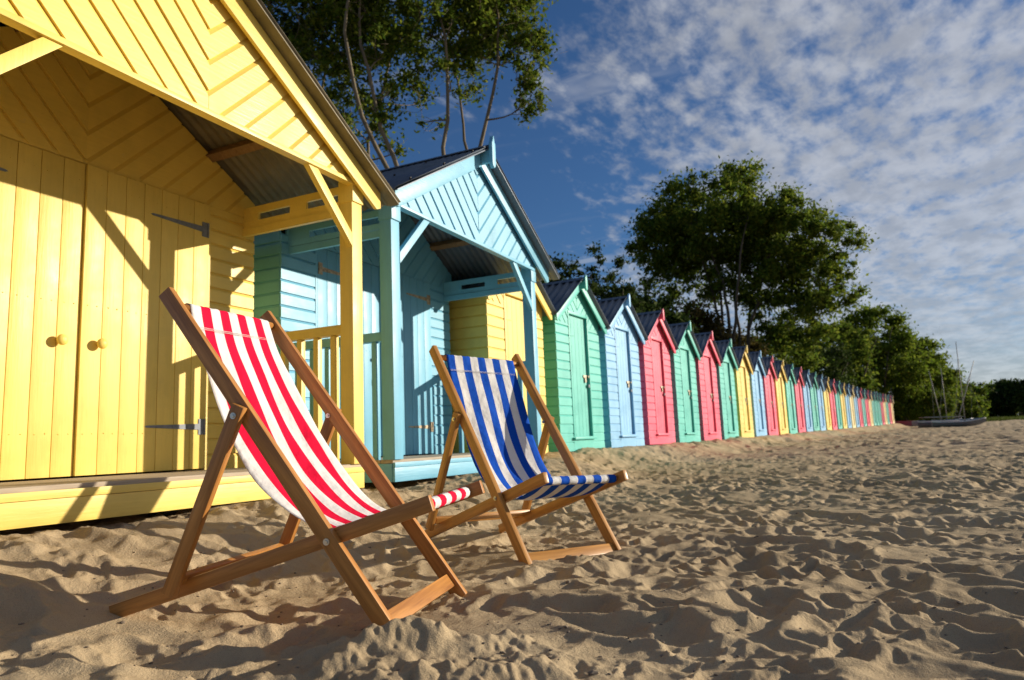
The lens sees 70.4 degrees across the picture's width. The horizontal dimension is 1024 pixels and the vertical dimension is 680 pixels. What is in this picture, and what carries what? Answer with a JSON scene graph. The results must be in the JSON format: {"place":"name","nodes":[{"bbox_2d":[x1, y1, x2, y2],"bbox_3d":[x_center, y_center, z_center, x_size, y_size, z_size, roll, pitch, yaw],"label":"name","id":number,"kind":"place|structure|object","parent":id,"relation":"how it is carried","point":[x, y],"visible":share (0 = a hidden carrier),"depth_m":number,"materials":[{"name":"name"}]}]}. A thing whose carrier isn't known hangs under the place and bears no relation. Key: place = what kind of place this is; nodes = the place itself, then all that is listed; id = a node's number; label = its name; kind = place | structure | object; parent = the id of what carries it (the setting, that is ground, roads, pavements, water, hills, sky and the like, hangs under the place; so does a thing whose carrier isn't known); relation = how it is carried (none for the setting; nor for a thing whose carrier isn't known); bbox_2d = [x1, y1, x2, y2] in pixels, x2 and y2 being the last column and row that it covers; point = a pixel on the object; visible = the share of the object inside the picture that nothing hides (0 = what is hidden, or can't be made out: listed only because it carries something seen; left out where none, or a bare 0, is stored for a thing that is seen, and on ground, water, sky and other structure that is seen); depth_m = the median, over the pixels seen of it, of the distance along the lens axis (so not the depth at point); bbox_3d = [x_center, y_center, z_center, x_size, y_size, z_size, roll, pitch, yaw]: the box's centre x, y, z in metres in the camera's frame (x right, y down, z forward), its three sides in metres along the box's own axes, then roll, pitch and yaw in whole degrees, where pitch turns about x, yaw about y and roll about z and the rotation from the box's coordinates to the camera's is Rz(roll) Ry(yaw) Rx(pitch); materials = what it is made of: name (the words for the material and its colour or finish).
{"place":"outdoors","nodes":[
{"label":"outdoors","id":0,"kind":"place"},
{"bbox_2d":[0,419,1023,679],"bbox_3d":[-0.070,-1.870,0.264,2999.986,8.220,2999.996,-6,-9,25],"label":"sand","id":1,"kind":"structure","parent":0,"point":[942,483],"depth_m":2.68,"materials":[{"name":"beige sand"}]},
{"bbox_2d":[0,0,400,530],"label":"beach hut","id":2,"kind":"object","parent":1,"relation":"on","point":[151,151],"visible":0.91,"depth_m":4.58,"materials":[{"name":"yellow paint"}]},
{"bbox_2d":[0,136,85,479],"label":"door","id":3,"kind":"structure","parent":2,"relation":"in","point":[42,192],"depth_m":4.23,"materials":[{"name":"yellow paint"}]},
{"bbox_2d":[72,164,209,475],"bbox_3d":[-2.416,-0.101,4.871,0.096,1.940,0.953,-6,-9,25],"label":"door","id":4,"kind":"structure","parent":2,"relation":"in","point":[140,399],"depth_m":4.79,"materials":[{"name":"yellow paint"}]},
{"bbox_2d":[109,287,484,625],"bbox_3d":[-0.735,0.398,2.580,1.159,1.152,0.669,-4,-7,14],"label":"red striped deckchair","id":5,"kind":"object","parent":1,"relation":"on","point":[275,436],"visible":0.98,"depth_m":2.46,"materials":[{"name":"red fabric"}]},
{"bbox_2d":[265,0,386,87],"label":"dark tree","id":6,"kind":"object","parent":1,"relation":"on","point":[313,7],"visible":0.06,"depth_m":16.76,"materials":[{"name":"green plant"}]},
{"bbox_2d":[253,136,559,487],"bbox_3d":[-1.859,0.058,7.840,3.955,3.815,3.392,-6,-9,25],"label":"beach hut","id":7,"kind":"object","parent":1,"relation":"on","point":[442,233],"visible":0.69,"depth_m":7.15,"materials":[{"name":"blue paint"}]},
{"bbox_2d":[317,249,381,458],"bbox_3d":[-1.557,0.153,6.992,0.046,1.940,0.953,-6,-9,25],"label":"door","id":8,"kind":"structure","parent":7,"relation":"in","point":[328,262],"depth_m":7.10,"materials":[{"name":"blue paint"}]},
{"bbox_2d":[379,267,433,455],"bbox_3d":[-1.128,0.257,7.842,0.046,1.940,0.953,-6,-9,25],"label":"door","id":9,"kind":"structure","parent":7,"relation":"in","point":[418,425],"depth_m":7.97,"materials":[{"name":"blue paint"}]},
{"bbox_2d":[262,0,566,168],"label":"broadleaf tree","id":10,"kind":"object","parent":1,"relation":"on","point":[484,19],"visible":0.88,"depth_m":15.91,"materials":[{"name":"green plant"}]},
{"bbox_2d":[449,281,556,452],"bbox_3d":[-0.824,0.493,9.867,2.425,3.190,2.022,-6,-9,26],"label":"beach hut","id":11,"kind":"object","parent":1,"relation":"on","point":[491,327],"visible":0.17,"depth_m":8.99,"materials":[{"name":"yellow paint"}]},
{"bbox_2d":[505,295,527,414],"bbox_3d":[0.046,0.359,9.443,0.037,1.846,0.665,-6,-9,26],"label":"door","id":12,"kind":"structure","parent":11,"relation":"in","point":[513,307],"depth_m":9.53,"materials":[{"name":"yellow paint"}]},
{"bbox_2d":[424,345,627,564],"bbox_3d":[0.037,0.563,3.750,0.669,1.128,1.008,7,-12,-38],"label":"blue striped deckchair","id":13,"kind":"object","parent":1,"relation":"on","point":[490,416],"visible":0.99,"depth_m":3.82,"materials":[{"name":"blue fabric"}]},
{"bbox_2d":[541,251,605,298],"bbox_3d":[1.915,0.272,29.116,4.075,7.898,4.941,-6,-9,25],"label":"dark tree","id":14,"kind":"object","parent":1,"relation":"on","point":[557,264],"visible":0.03,"depth_m":29.23,"materials":[{"name":"green plant"}]},
{"bbox_2d":[541,275,610,451],"bbox_3d":[0.163,0.692,11.632,2.425,3.190,2.022,-7,-9,29],"label":"beach hut","id":15,"kind":"object","parent":1,"relation":"on","point":[573,389],"visible":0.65,"depth_m":11.09,"materials":[{"name":"green paint"}]},
{"bbox_2d":[569,315,589,436],"bbox_3d":[1.027,0.551,11.160,0.072,1.846,0.664,-7,-9,29],"label":"door","id":16,"kind":"structure","parent":15,"relation":"in","point":[577,333],"depth_m":11.20,"materials":[{"name":"green paint"}]},
{"bbox_2d":[583,240,649,312],"bbox_3d":[4.177,0.027,30.036,3.995,8.506,3.694,-6,-9,25],"label":"broadleaf tree","id":17,"kind":"object","parent":1,"relation":"on","point":[637,304],"visible":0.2,"depth_m":30.12,"materials":[{"name":"green plant"}]},
{"bbox_2d":[597,294,648,447],"bbox_3d":[1.102,0.879,13.291,2.425,3.190,2.021,-7,-9,29],"label":"beach hut","id":18,"kind":"object","parent":1,"relation":"on","point":[621,382],"visible":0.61,"depth_m":12.79,"materials":[{"name":"paint"}]},
{"bbox_2d":[615,329,632,434],"bbox_3d":[1.968,0.737,12.815,0.072,1.846,0.664,-7,-9,29],"label":"door","id":19,"kind":"structure","parent":18,"relation":"in","point":[621,336],"depth_m":12.87,"materials":[{"name":"paint"}]},
{"bbox_2d":[636,309,678,445],"bbox_3d":[2.051,1.071,14.959,2.425,3.190,2.021,-7,-9,29],"label":"beach hut","id":20,"kind":"object","parent":1,"relation":"on","point":[656,390],"visible":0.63,"depth_m":14.47,"materials":[{"name":"pink paint"}]},
{"bbox_2d":[652,340,665,432],"bbox_3d":[2.911,0.930,14.486,0.072,1.846,0.664,-7,-9,29],"label":"door","id":21,"kind":"structure","parent":20,"relation":"in","point":[658,382],"depth_m":14.54,"materials":[{"name":"pink paint"}]},
{"bbox_2d":[611,278,704,332],"bbox_3d":[6.235,0.963,32.632,5.625,7.182,4.434,-2,-8,-2],"label":"dark tree","id":22,"kind":"object","parent":1,"relation":"on","point":[671,317],"visible":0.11,"depth_m":32.45,"materials":[{"name":"green plant"}]},
{"bbox_2d":[668,321,702,442],"bbox_3d":[3.005,1.268,16.627,2.425,3.190,2.022,-7,-9,29],"label":"beach hut","id":23,"kind":"object","parent":1,"relation":"on","point":[685,396],"visible":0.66,"depth_m":16.16,"materials":[{"name":"green paint"}]},
{"bbox_2d":[680,349,692,431],"bbox_3d":[3.866,1.127,16.150,0.072,1.846,0.664,-7,-9,29],"label":"door","id":24,"kind":"structure","parent":23,"relation":"in","point":[684,362],"depth_m":16.22,"materials":[{"name":"green paint"}]},
{"bbox_2d":[657,293,737,346],"bbox_3d":[8.089,1.256,36.013,6.525,7.356,5.584,-6,-9,25],"label":"tree","id":25,"kind":"object","parent":1,"relation":"on","point":[708,324],"visible":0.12,"depth_m":35.67,"materials":[{"name":"green plant"}]},
{"bbox_2d":[694,331,722,440],"bbox_3d":[3.962,1.471,18.292,2.425,3.190,2.021,-7,-9,29],"label":"beach hut","id":26,"kind":"object","parent":1,"relation":"on","point":[708,399],"visible":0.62,"depth_m":17.84,"materials":[{"name":"pink paint"}]},
{"bbox_2d":[704,357,714,431],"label":"door","id":27,"kind":"structure","parent":26,"relation":"in","point":[706,360],"depth_m":17.89,"materials":[{"name":"pink paint"}]},
{"bbox_2d":[715,338,740,439],"bbox_3d":[4.930,1.662,19.972,2.425,3.190,2.022,-7,-9,29],"label":"beach hut","id":28,"kind":"object","parent":1,"relation":"on","point":[727,397],"visible":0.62,"depth_m":19.53,"materials":[{"name":"green paint"}]},
{"bbox_2d":[723,362,732,430],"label":"door","id":29,"kind":"structure","parent":28,"relation":"in","point":[728,398],"depth_m":19.58,"materials":[{"name":"green paint"}]},
{"bbox_2d":[733,345,754,437],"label":"beach hut","id":30,"kind":"object","parent":1,"relation":"on","point":[743,401],"visible":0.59,"depth_m":21.22,"materials":[{"name":"yellow paint"}]},
{"bbox_2d":[740,367,748,429],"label":"door","id":31,"kind":"structure","parent":30,"relation":"in","point":[745,403],"depth_m":21.28,"materials":[{"name":"yellow paint"}]},
{"bbox_2d":[713,321,775,357],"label":"tree","id":32,"kind":"object","parent":1,"relation":"on","point":[755,347],"visible":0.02,"depth_m":40.06,"materials":[{"name":"green plant"}]},
{"bbox_2d":[620,150,879,364],"bbox_3d":[12.402,-2.462,38.599,13.305,15.202,10.015,-6,-9,25],"label":"spreading tree","id":33,"kind":"object","parent":1,"relation":"on","point":[755,233],"visible":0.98,"depth_m":37.35,"materials":[{"name":"green plant"}]},
{"bbox_2d":[748,350,767,436],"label":"beach hut","id":34,"kind":"object","parent":1,"relation":"on","point":[758,405],"visible":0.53,"depth_m":22.92,"materials":[{"name":"paint"}]},
{"bbox_2d":[755,371,761,428],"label":"door","id":35,"kind":"structure","parent":34,"relation":"in","point":[756,374],"depth_m":22.97,"materials":[{"name":"paint"}]},
{"bbox_2d":[762,356,778,434],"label":"beach hut","id":36,"kind":"object","parent":1,"relation":"on","point":[770,403],"visible":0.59,"depth_m":24.62,"materials":[{"name":"pink paint"}]},
{"bbox_2d":[767,375,773,428],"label":"door","id":37,"kind":"structure","parent":36,"relation":"in","point":[768,376],"depth_m":24.67,"materials":[{"name":"pink paint"}]},
{"bbox_2d":[773,360,788,434],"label":"beach hut","id":38,"kind":"object","parent":1,"relation":"on","point":[781,409],"visible":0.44,"depth_m":26.32,"materials":[{"name":"yellow paint"}]},
{"bbox_2d":[778,378,784,427],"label":"door","id":39,"kind":"structure","parent":38,"relation":"in","point":[779,381],"depth_m":26.38,"materials":[{"name":"yellow paint"}]},
{"bbox_2d":[744,322,834,374],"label":"tree","id":40,"kind":"object","parent":1,"relation":"on","point":[805,362],"visible":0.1,"depth_m":44.22,"materials":[{"name":"green plant"}]},
{"bbox_2d":[784,363,797,433],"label":"beach hut","id":41,"kind":"object","parent":1,"relation":"on","point":[790,405],"visible":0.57,"depth_m":28.03,"materials":[{"name":"green paint"}]},
{"bbox_2d":[788,381,793,427],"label":"door","id":42,"kind":"structure","parent":41,"relation":"in","point":[791,404],"depth_m":28.08,"materials":[{"name":"green paint"}]},
{"bbox_2d":[767,312,822,364],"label":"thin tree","id":43,"kind":"object","parent":1,"relation":"on","point":[790,324],"visible":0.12,"depth_m":48.46,"materials":[{"name":"green plant"}]},
{"bbox_2d":[793,367,805,431],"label":"beach hut","id":44,"kind":"object","parent":1,"relation":"on","point":[799,407],"visible":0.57,"depth_m":29.75,"materials":[{"name":"pink paint"}]},
{"bbox_2d":[797,384,802,427],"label":"door","id":45,"kind":"structure","parent":44,"relation":"in","point":[800,408],"depth_m":29.81,"materials":[{"name":"pink paint"}]},
{"bbox_2d":[802,369,812,431],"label":"beach hut","id":46,"kind":"object","parent":1,"relation":"on","point":[807,405],"visible":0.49,"depth_m":31.47,"materials":[{"name":"paint"}]},
{"bbox_2d":[805,386,809,426],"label":"door","id":47,"kind":"structure","parent":46,"relation":"in","point":[805,386],"depth_m":31.54,"materials":[{"name":"paint"}]},
{"bbox_2d":[809,372,819,430],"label":"beach hut","id":48,"kind":"object","parent":1,"relation":"on","point":[814,407],"visible":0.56,"depth_m":33.18,"materials":[{"name":"green paint"}]},
{"bbox_2d":[812,389,816,426],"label":"door","id":49,"kind":"structure","parent":48,"relation":"in","point":[812,389],"depth_m":33.25,"materials":[{"name":"green paint"}]},
{"bbox_2d":[774,338,856,386],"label":"tree","id":50,"kind":"object","parent":1,"relation":"on","point":[842,371],"visible":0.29,"depth_m":51.77,"materials":[{"name":"green plant"}]},
{"bbox_2d":[816,375,825,430],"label":"beach hut","id":51,"kind":"object","parent":1,"relation":"on","point":[821,413],"visible":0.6,"depth_m":34.92,"materials":[{"name":"paint"}]},
{"bbox_2d":[819,389,822,425],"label":"door","id":52,"kind":"structure","parent":51,"relation":"in","point":[819,389],"depth_m":34.98,"materials":[{"name":"paint"}]},
{"bbox_2d":[822,377,831,429],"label":"beach hut","id":53,"kind":"object","parent":1,"relation":"on","point":[827,414],"visible":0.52,"depth_m":36.71,"materials":[{"name":"yellow paint"}]},
{"bbox_2d":[825,392,829,425],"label":"door","id":54,"kind":"structure","parent":53,"relation":"in","point":[825,392],"depth_m":36.80,"materials":[{"name":"yellow paint"}]},
{"bbox_2d":[828,379,837,429],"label":"beach hut","id":55,"kind":"object","parent":1,"relation":"on","point":[832,405],"visible":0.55,"depth_m":38.54,"materials":[{"name":"pink paint"}]},
{"bbox_2d":[834,380,842,428],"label":"beach hut","id":56,"kind":"object","parent":1,"relation":"on","point":[838,407],"visible":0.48,"depth_m":40.33,"materials":[{"name":"green paint"}]},
{"bbox_2d":[839,382,846,427],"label":"beach hut","id":57,"kind":"object","parent":1,"relation":"on","point":[843,409],"visible":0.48,"depth_m":42.19,"materials":[{"name":"yellow paint"}]},
{"bbox_2d":[811,318,881,390],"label":"broadleaf tree","id":58,"kind":"object","parent":1,"relation":"on","point":[861,343],"visible":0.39,"depth_m":62.71,"materials":[{"name":"green plant"}]},
{"bbox_2d":[844,384,851,427],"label":"beach hut","id":59,"kind":"object","parent":1,"relation":"on","point":[847,408],"visible":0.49,"depth_m":44.00,"materials":[{"name":"paint"}]},
{"bbox_2d":[849,385,855,427],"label":"beach hut","id":60,"kind":"object","parent":1,"relation":"on","point":[852,412],"visible":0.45,"depth_m":45.92,"materials":[{"name":"beige paint"}]},
{"bbox_2d":[853,387,859,427],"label":"beach hut","id":61,"kind":"object","parent":1,"relation":"on","point":[856,407],"visible":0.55,"depth_m":47.72,"materials":[{"name":"paint"}]},
{"bbox_2d":[857,388,863,426],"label":"beach hut","id":62,"kind":"object","parent":1,"relation":"on","point":[860,407],"visible":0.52,"depth_m":49.56,"materials":[{"name":"pink paint"}]},
{"bbox_2d":[861,388,866,426],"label":"beach hut","id":63,"kind":"object","parent":1,"relation":"on","point":[863,408],"visible":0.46,"depth_m":51.54,"materials":[{"name":"teal paint"}]},
{"bbox_2d":[864,390,870,425],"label":"beach hut","id":64,"kind":"object","parent":1,"relation":"on","point":[867,408],"visible":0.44,"depth_m":53.35,"materials":[{"name":"pink paint"}]},
{"bbox_2d":[868,390,873,425],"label":"beach hut","id":65,"kind":"object","parent":1,"relation":"on","point":[870,409],"visible":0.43,"depth_m":55.15,"materials":[{"name":"beige paint"}]},
{"bbox_2d":[871,391,876,425],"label":"beach hut","id":66,"kind":"object","parent":1,"relation":"on","point":[873,409],"visible":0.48,"depth_m":57.17,"materials":[{"name":"teal paint"}]},
{"bbox_2d":[874,392,879,425],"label":"beach hut","id":67,"kind":"object","parent":1,"relation":"on","point":[876,409],"visible":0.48,"depth_m":58.96,"materials":[{"name":"green paint"}]},
{"bbox_2d":[877,393,881,424],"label":"beach hut","id":68,"kind":"object","parent":1,"relation":"on","point":[879,409],"visible":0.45,"depth_m":60.82,"materials":[{"name":"teal paint"}]},
{"bbox_2d":[880,394,884,424],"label":"beach hut","id":69,"kind":"object","parent":1,"relation":"on","point":[882,411],"visible":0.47,"depth_m":62.71,"materials":[{"name":"pink paint"}]},
{"bbox_2d":[883,394,887,424],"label":"beach hut","id":70,"kind":"object","parent":1,"relation":"on","point":[884,409],"visible":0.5,"depth_m":64.72,"materials":[{"name":"beige paint"}]},
{"bbox_2d":[885,395,889,423],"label":"beach hut","id":71,"kind":"object","parent":1,"relation":"on","point":[887,411],"visible":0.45,"depth_m":66.48,"materials":[{"name":"teal paint"}]},
{"bbox_2d":[830,298,948,413],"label":"broadleaf tree","id":72,"kind":"object","parent":1,"relation":"on","point":[896,344],"visible":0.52,"depth_m":75.12,"materials":[{"name":"green plant"}]},
{"bbox_2d":[888,395,891,423],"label":"beach hut","id":73,"kind":"object","parent":1,"relation":"on","point":[889,408],"visible":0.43,"depth_m":68.64,"materials":[{"name":"pink paint"}]},
{"bbox_2d":[890,396,894,422],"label":"beach hut","id":74,"kind":"object","parent":1,"relation":"on","point":[892,413],"visible":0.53,"depth_m":70.41,"materials":[{"name":"beige paint"}]},
{"bbox_2d":[891,395,906,420],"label":"shoreline bush","id":75,"kind":"object","parent":1,"relation":"on","point":[896,417],"visible":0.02,"depth_m":79.95,"materials":[{"name":"green plant"}]},
{"bbox_2d":[895,421,911,425],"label":"rowing boat","id":76,"kind":"object","parent":1,"relation":"on","point":[907,423],"visible":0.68,"depth_m":71.41,"materials":[{"name":"red wood"}]},
{"bbox_2d":[890,383,932,420],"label":"shoreline bush","id":77,"kind":"object","parent":1,"relation":"on","point":[914,413],"visible":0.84,"depth_m":75.05,"materials":[{"name":"green plant"}]},
{"bbox_2d":[911,420,924,425],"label":"rowing boat","id":78,"kind":"object","parent":1,"relation":"on","point":[914,423],"visible":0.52,"depth_m":71.18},
{"bbox_2d":[883,331,968,420],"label":"broadleaf tree","id":79,"kind":"object","parent":1,"relation":"on","point":[949,380],"visible":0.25,"depth_m":78.92,"materials":[{"name":"green plant"}]},
{"bbox_2d":[917,371,956,427],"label":"sailing dinghy","id":80,"kind":"object","parent":1,"relation":"on","point":[924,423],"visible":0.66,"depth_m":62.37,"materials":[{"name":"metal"}]},
{"bbox_2d":[916,387,961,420],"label":"shoreline bush","id":81,"kind":"object","parent":1,"relation":"on","point":[929,396],"visible":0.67,"depth_m":74.93,"materials":[{"name":"green plant"}]},
{"bbox_2d":[923,368,961,420],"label":"sailing dinghy","id":82,"kind":"object","parent":1,"relation":"on","point":[944,398],"visible":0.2,"depth_m":64.08,"materials":[{"name":"metal"}]},
{"bbox_2d":[924,364,984,418],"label":"broadleaf tree","id":83,"kind":"object","parent":1,"relation":"on","point":[969,390],"visible":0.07,"depth_m":84.95,"materials":[{"name":"green plant"}]},
{"bbox_2d":[931,344,985,427],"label":"sailing dinghy","id":84,"kind":"object","parent":1,"relation":"on","point":[964,422],"visible":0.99,"depth_m":57.55,"materials":[{"name":"metal"}]},
{"bbox_2d":[950,360,973,418],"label":"sailing dinghy","id":85,"kind":"object","parent":1,"relation":"on","point":[965,393],"visible":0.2,"depth_m":60.59,"materials":[{"name":"metal"}]},
{"bbox_2d":[946,392,988,421],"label":"shoreline bush","id":86,"kind":"object","parent":1,"relation":"on","point":[976,412],"visible":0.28,"depth_m":81.45,"materials":[{"name":"green plant"}]},
{"bbox_2d":[967,381,992,416],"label":"distant tree","id":87,"kind":"object","parent":1,"relation":"on","point":[980,390],"visible":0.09,"depth_m":93.67,"materials":[{"name":"green plant"}]},
{"bbox_2d":[974,384,1003,416],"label":"distant tree","id":88,"kind":"object","parent":1,"relation":"on","point":[991,408],"visible":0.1,"depth_m":100.06,"materials":[{"name":"green plant"}]},
{"bbox_2d":[983,379,1019,416],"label":"distant tree","id":89,"kind":"object","parent":1,"relation":"on","point":[992,388],"visible":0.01,"depth_m":106.44,"materials":[{"name":"green plant"}]},
{"bbox_2d":[983,415,1023,420],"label":"grass","id":90,"kind":"structure","parent":1,"relation":"on","point":[1000,418],"depth_m":85.27,"materials":[{"name":"green plant"}]},
{"bbox_2d":[987,377,1023,416],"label":"distant tree","id":91,"kind":"object","parent":1,"relation":"on","point":[1012,392],"visible":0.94,"depth_m":99.15,"materials":[{"name":"green plant"}]},
{"bbox_2d":[9,465,1023,677],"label":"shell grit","id":92,"kind":"object","parent":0,"point":[593,672],"visible":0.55,"depth_m":2.25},
{"bbox_2d":[265,0,1023,414],"label":"sky","id":93,"kind":"structure","parent":0,"point":[905,116],"materials":[{"name":"blue"}]}
]}

